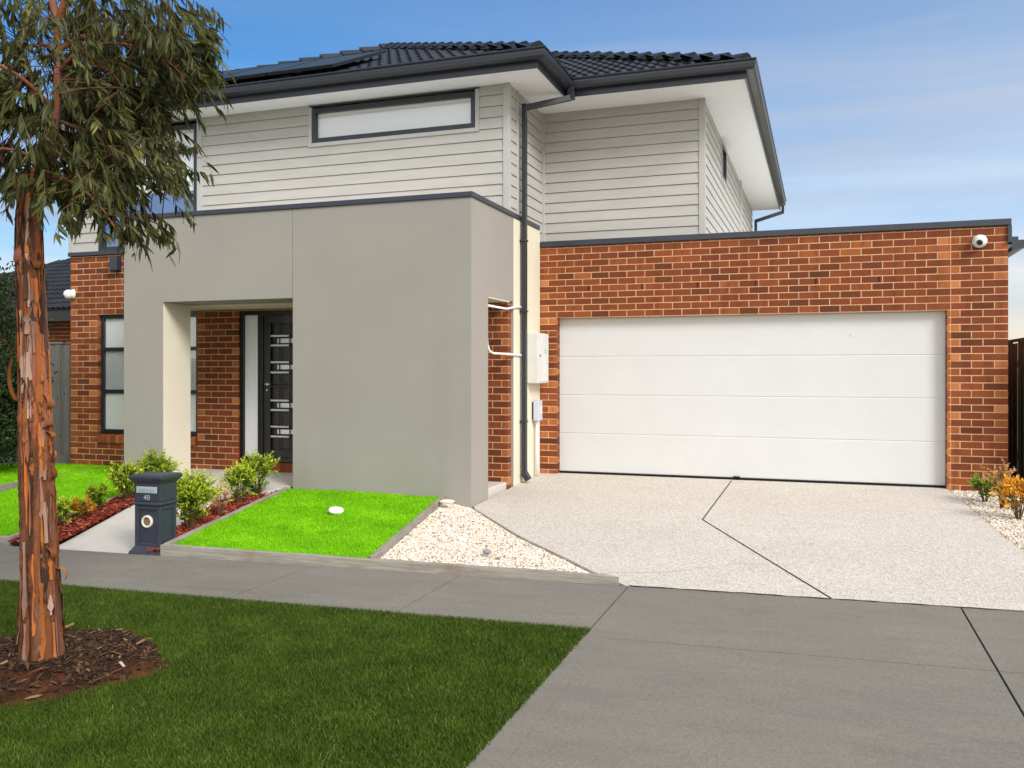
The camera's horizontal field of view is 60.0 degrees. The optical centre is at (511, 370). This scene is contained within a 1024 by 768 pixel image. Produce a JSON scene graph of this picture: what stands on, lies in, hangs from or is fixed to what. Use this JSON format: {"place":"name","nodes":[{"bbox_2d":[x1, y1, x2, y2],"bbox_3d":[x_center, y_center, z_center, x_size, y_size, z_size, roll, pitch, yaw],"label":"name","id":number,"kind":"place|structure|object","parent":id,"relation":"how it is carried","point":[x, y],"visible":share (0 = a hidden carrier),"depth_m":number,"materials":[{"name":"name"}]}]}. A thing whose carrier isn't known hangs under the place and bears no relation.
{"place":"outdoors","nodes":[
{"label":"outdoors","id":0,"kind":"place"},
{"bbox_2d":[59,494,232,553],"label":"garden path","id":1,"kind":"structure","parent":0,"point":[115,533],"depth_m":8.64,"materials":[{"name":"concrete"}]},
{"bbox_2d":[0,0,1023,343],"label":"sky","id":2,"kind":"structure","parent":0,"point":[881,112],"materials":[{"name":"blue"}]},
{"bbox_2d":[18,460,1019,546],"bbox_3d":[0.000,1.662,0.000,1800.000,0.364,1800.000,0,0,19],"label":"ground","id":3,"kind":"structure","parent":0,"point":[132,505],"depth_m":9.64,"materials":[{"name":"grey concrete"}]},
{"bbox_2d":[0,535,12,545],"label":"edging board","id":4,"kind":"object","parent":3,"relation":"on","point":[4,540],"visible":0.48,"depth_m":8.46,"materials":[{"name":"grey concrete"}]},
{"bbox_2d":[0,355,16,463],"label":"paling fence","id":5,"kind":"object","parent":3,"relation":"on","point":[2,458],"visible":0.04,"depth_m":14.18,"materials":[{"name":"grey wood"}]},
{"bbox_2d":[0,257,66,468],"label":"bush","id":6,"kind":"object","parent":3,"relation":"on","point":[9,423],"visible":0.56,"depth_m":11.99,"materials":[{"name":"green plant"}]},
{"bbox_2d":[0,258,70,353],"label":"neighbour house","id":7,"kind":"structure","parent":3,"relation":"on","point":[58,274],"depth_m":19.66,"materials":[{"name":"ceramic"}]},
{"bbox_2d":[0,470,88,492],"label":"edging board","id":8,"kind":"object","parent":3,"relation":"on","point":[8,486],"visible":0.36,"depth_m":10.90,"materials":[{"name":"grey concrete"}]},
{"bbox_2d":[49,342,70,463],"bbox_3d":[-7.024,0.632,14.390,1.750,2.195,0.160,0,0,19],"label":"paling fence","id":9,"kind":"object","parent":3,"relation":"on","point":[60,357],"visible":0.16,"depth_m":14.43,"materials":[{"name":"grey wood"}]},
{"bbox_2d":[10,494,120,545],"bbox_3d":[-4.631,1.547,9.789,0.035,0.312,2.583,0,0,8],"label":"edging board","id":10,"kind":"object","parent":3,"relation":"on","point":[17,534],"visible":0.12,"depth_m":9.32,"materials":[{"name":"grey concrete"}]},
{"bbox_2d":[0,462,133,535],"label":"artificial turf","id":11,"kind":"structure","parent":3,"relation":"on","point":[74,484],"depth_m":11.07,"materials":[{"name":"green plastic"}]},
{"bbox_2d":[8,492,133,543],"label":"bark mulch","id":12,"kind":"object","parent":3,"relation":"on","point":[110,508],"visible":0.47,"depth_m":9.22,"materials":[{"name":"red wood"}]},
{"bbox_2d":[56,494,76,524],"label":"shrub","id":13,"kind":"object","parent":12,"relation":"on","point":[67,504],"visible":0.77,"depth_m":8.97,"materials":[{"name":"green plant"}]},
{"bbox_2d":[70,494,97,518],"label":"shrub","id":14,"kind":"object","parent":12,"relation":"on","point":[87,505],"visible":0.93,"depth_m":9.26,"materials":[{"name":"orange plant"}]},
{"bbox_2d":[83,482,109,508],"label":"shrub","id":15,"kind":"object","parent":12,"relation":"on","point":[96,493],"visible":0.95,"depth_m":9.66,"materials":[{"name":"green plant"}]},
{"bbox_2d":[104,458,144,500],"bbox_3d":[-4.386,1.261,10.091,0.475,0.509,0.483,0,0,-32],"label":"shrub","id":16,"kind":"object","parent":12,"relation":"on","point":[118,475],"visible":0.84,"depth_m":10.04,"materials":[{"name":"green plant"}]},
{"bbox_2d":[132,447,182,472],"bbox_3d":[-4.135,1.183,10.391,0.490,0.603,0.632,0,0,19],"label":"shrub","id":17,"kind":"object","parent":12,"relation":"on","point":[156,462],"visible":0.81,"depth_m":10.31,"materials":[{"name":"green plant"}]},
{"bbox_2d":[147,489,280,552],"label":"bark mulch","id":18,"kind":"object","parent":3,"relation":"on","point":[230,507],"visible":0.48,"depth_m":9.31,"materials":[{"name":"red wood"}]},
{"bbox_2d":[128,471,182,555],"bbox_3d":[-3.228,1.290,8.044,0.348,0.710,0.310,0,0,16],"label":"letterbox","id":19,"kind":"object","parent":18,"relation":"on","point":[156,500],"visible":0.94,"depth_m":7.94,"materials":[{"name":"black metal"}]},
{"bbox_2d":[176,466,222,528],"bbox_3d":[-3.136,1.259,8.636,0.589,0.645,0.559,0,0,35],"label":"shrub","id":20,"kind":"object","parent":18,"relation":"on","point":[194,491],"visible":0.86,"depth_m":8.58,"materials":[{"name":"green plant"}]},
{"bbox_2d":[209,478,233,515],"bbox_3d":[-3.028,1.325,9.171,0.270,0.430,0.274,0,0,43],"label":"shrub","id":21,"kind":"object","parent":18,"relation":"on","point":[222,503],"visible":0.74,"depth_m":9.16,"materials":[{"name":"brown plant"}]},
{"bbox_2d":[219,461,260,502],"bbox_3d":[-3.022,1.242,9.752,0.430,0.510,0.442,0,0,41],"label":"shrub","id":22,"kind":"object","parent":18,"relation":"on","point":[236,477],"visible":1,"depth_m":9.74,"materials":[{"name":"green plant"}]},
{"bbox_2d":[233,449,279,493],"bbox_3d":[-2.919,1.181,10.158,0.532,0.570,0.452,0,0,-26],"label":"shrub","id":23,"kind":"object","parent":18,"relation":"on","point":[265,463],"visible":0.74,"depth_m":10.13,"materials":[{"name":"green plant"}]},
{"bbox_2d":[164,487,287,543],"bbox_3d":[-2.874,1.519,9.197,0.050,0.284,2.609,0,0,9],"label":"edging board","id":24,"kind":"object","parent":3,"relation":"on","point":[187,534],"visible":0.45,"depth_m":8.91,"materials":[{"name":"grey concrete"}]},
{"bbox_2d":[0,578,592,767],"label":"lawn grass","id":25,"kind":"structure","parent":3,"relation":"on","point":[240,683],"depth_m":4.39,"materials":[{"name":"green plant"}]},
{"bbox_2d":[0,622,169,710],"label":"tree mulch","id":26,"kind":"object","parent":25,"relation":"on","point":[131,643],"visible":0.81,"depth_m":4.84,"materials":[{"name":"brown wood"}]},
{"bbox_2d":[0,0,236,662],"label":"gum tree","id":27,"kind":"object","parent":26,"relation":"on","point":[93,152],"visible":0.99,"depth_m":4.77,"materials":[{"name":"green plant"}]},
{"bbox_2d":[174,488,439,557],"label":"artificial turf","id":28,"kind":"structure","parent":3,"relation":"on","point":[362,525],"depth_m":8.59,"materials":[{"name":"green plastic"}]},
{"bbox_2d":[328,506,343,513],"bbox_3d":[-1.799,1.429,9.068,0.161,0.064,0.162,0,0,19],"label":"drain cap","id":29,"kind":"object","parent":28,"relation":"on","point":[335,510],"visible":1,"depth_m":9.02,"materials":[{"name":"white plastic"}]},
{"bbox_2d":[182,468,505,498],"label":"porch slab","id":30,"kind":"structure","parent":3,"relation":"on","point":[281,480],"depth_m":10.90,"materials":[{"name":"concrete"}]},
{"bbox_2d":[160,544,618,585],"bbox_3d":[-1.159,1.625,7.196,4.127,0.236,0.050,0,0,19],"label":"edging board","id":31,"kind":"object","parent":3,"relation":"on","point":[188,551],"visible":0.45,"depth_m":7.13,"materials":[{"name":"grey concrete"}]},
{"bbox_2d":[370,495,445,558],"bbox_3d":[-0.948,1.501,8.524,0.045,0.253,2.616,0,0,8],"label":"edging board","id":32,"kind":"object","parent":3,"relation":"on","point":[387,546],"visible":0.49,"depth_m":8.23,"materials":[{"name":"grey concrete"}]},
{"bbox_2d":[380,503,589,572],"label":"gravel","id":33,"kind":"structure","parent":3,"relation":"on","point":[452,533],"depth_m":7.83,"materials":[{"name":"beige gravel"}]},
{"bbox_2d":[439,499,454,503],"bbox_3d":[-0.695,1.400,9.479,0.164,0.048,0.123,0,0,19],"label":"stone","id":34,"kind":"object","parent":33,"relation":"on","point":[447,501],"visible":1,"depth_m":9.44,"materials":[{"name":"white stone"}]},
{"bbox_2d":[483,549,490,554],"bbox_3d":[-0.211,1.520,7.435,0.070,0.048,0.062,0,0,19],"label":"stone","id":35,"kind":"object","parent":33,"relation":"on","point":[486,551],"visible":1,"depth_m":7.42,"materials":[{"name":"grey stone"}]},
{"bbox_2d":[0,545,1023,673],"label":"footpath","id":36,"kind":"structure","parent":3,"relation":"on","point":[940,636],"depth_m":5.88,"materials":[{"name":"grey concrete"}]},
{"bbox_2d":[962,611,1023,716],"bbox_3d":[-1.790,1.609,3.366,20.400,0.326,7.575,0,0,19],"label":"expansion joint","id":37,"kind":"object","parent":36,"relation":"on","point":[994,665],"visible":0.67,"depth_m":4.62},
{"bbox_2d":[26,40,1023,508],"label":"house","id":38,"kind":"structure","parent":3,"relation":"on","point":[386,264],"depth_m":11.22,"materials":[{"name":"paint"}]},
{"bbox_2d":[63,289,75,299],"bbox_3d":[-6.571,-1.130,13.151,0.158,0.156,0.156,0,0,-41],"label":"security camera","id":39,"kind":"object","parent":38,"relation":"attached to","point":[69,294],"visible":1,"depth_m":13.11,"materials":[{"name":"white plastic"}]},
{"bbox_2d":[98,123,196,250],"bbox_3d":[-5.250,-2.615,12.811,1.760,1.730,0.072,0,0,19],"label":"window","id":40,"kind":"structure","parent":38,"relation":"in","point":[169,207],"depth_m":12.66,"materials":[{"name":"blue glass"}]},
{"bbox_2d":[101,313,197,435],"bbox_3d":[-5.237,0.053,12.847,1.754,1.738,0.055,0,0,19],"label":"window","id":41,"kind":"structure","parent":38,"relation":"in","point":[112,326],"depth_m":13.06,"materials":[{"name":"white glass"}]},
{"bbox_2d":[154,66,261,87],"bbox_3d":[-4.472,-4.294,13.036,1.000,0.042,1.640,0,25,19],"label":"solar panel","id":42,"kind":"object","parent":38,"relation":"attached to","point":[234,71],"visible":0.16,"depth_m":13.42,"materials":[{"name":"black glass"}]},
{"bbox_2d":[240,310,292,462],"bbox_3d":[-3.142,0.215,12.084,1.300,2.070,0.144,0,0,19],"label":"front door","id":43,"kind":"structure","parent":38,"relation":"in","point":[266,336],"depth_m":12.16,"materials":[{"name":"black glass"}]},
{"bbox_2d":[215,58,321,81],"bbox_3d":[-3.509,-4.294,12.700,1.000,0.042,1.640,0,25,19],"label":"solar panel","id":44,"kind":"object","parent":38,"relation":"attached to","point":[258,72],"visible":0.67,"depth_m":12.56,"materials":[{"name":"black glass"}]},
{"bbox_2d":[267,50,385,75],"bbox_3d":[-2.546,-4.294,12.364,1.000,0.042,1.640,0,25,19],"label":"solar panel","id":45,"kind":"object","parent":38,"relation":"attached to","point":[328,62],"visible":1,"depth_m":12.08,"materials":[{"name":"black glass"}]},
{"bbox_2d":[308,89,479,147],"bbox_3d":[-1.558,-3.250,11.508,2.450,0.530,0.078,0,0,19],"label":"window","id":46,"kind":"structure","parent":38,"relation":"in","point":[453,113],"depth_m":11.50,"materials":[{"name":"white glass"}]},
{"bbox_2d":[532,400,541,475],"bbox_3d":[0.337,0.900,11.804,0.106,1.000,0.170,0,0,19],"label":"isolator box","id":47,"kind":"object","parent":38,"relation":"attached to","point":[536,411],"visible":1,"depth_m":11.78,"materials":[{"name":"grey plastic"}]},
{"bbox_2d":[527,333,547,382],"bbox_3d":[0.352,-0.160,11.751,0.168,0.660,0.460,0,0,19],"label":"meter box","id":48,"kind":"object","parent":38,"relation":"attached to","point":[537,357],"visible":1,"depth_m":11.55,"materials":[{"name":"beige metal"}]},
{"bbox_2d":[539,334,547,381],"bbox_3d":[0.418,-0.160,11.728,0.007,0.620,0.420,0,0,19],"label":"door","id":49,"kind":"structure","parent":48,"relation":"in","point":[543,339],"depth_m":11.71,"materials":[{"name":"beige metal"}]},
{"bbox_2d":[720,140,726,188],"bbox_3d":[3.282,-3.200,13.826,0.060,0.600,0.750,0,0,19],"label":"window","id":50,"kind":"structure","parent":38,"relation":"in","point":[723,154],"depth_m":13.96,"materials":[{"name":"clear glass"}]},
{"bbox_2d":[559,311,945,487],"bbox_3d":[2.907,0.345,11.357,4.776,2.109,0.100,0,0,19],"label":"garage door","id":51,"kind":"structure","parent":38,"relation":"in","point":[858,398],"depth_m":11.27,"materials":[{"name":"paint"}]},
{"bbox_2d":[972,235,987,247],"bbox_3d":[5.415,-1.500,10.257,0.156,0.156,0.158,0,0,19],"label":"security camera","id":52,"kind":"object","parent":38,"relation":"attached to","point":[979,241],"visible":1,"depth_m":10.21,"materials":[{"name":"white plastic"}]},
{"bbox_2d":[466,636,1023,767],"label":"crossover","id":53,"kind":"object","parent":3,"relation":"on","point":[597,702],"visible":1,"depth_m":4.01,"materials":[{"name":"grey concrete"}]},
{"bbox_2d":[949,490,1023,552],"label":"gravel","id":54,"kind":"structure","parent":3,"relation":"on","point":[1006,524],"depth_m":8.82,"materials":[{"name":"white gravel"}]},
{"bbox_2d":[967,472,1001,501],"bbox_3d":[5.088,1.267,9.549,0.352,0.348,0.400,0,0,19],"label":"plant","id":55,"kind":"object","parent":54,"relation":"on","point":[978,483],"visible":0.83,"depth_m":9.56,"materials":[{"name":"green plant"}]},
{"bbox_2d":[979,458,1019,508],"bbox_3d":[5.059,1.181,9.211,0.381,0.536,0.361,0,0,39],"label":"plant","id":56,"kind":"object","parent":54,"relation":"on","point":[997,474],"visible":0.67,"depth_m":9.20,"materials":[{"name":"brown plant"}]},
{"bbox_2d":[989,473,1023,519],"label":"plant","id":57,"kind":"object","parent":54,"relation":"on","point":[1010,490],"visible":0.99,"depth_m":8.59,"materials":[{"name":"orange plant"}]},
{"bbox_2d":[1008,338,1023,483],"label":"paling fence","id":58,"kind":"object","parent":3,"relation":"on","point":[1016,405],"visible":0.17,"depth_m":11.39,"materials":[{"name":"brown wood"}]},
{"bbox_2d":[474,473,1023,611],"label":"driveway","id":59,"kind":"structure","parent":0,"point":[931,546],"depth_m":7.99,"materials":[{"name":"beige concrete"}]}
]}

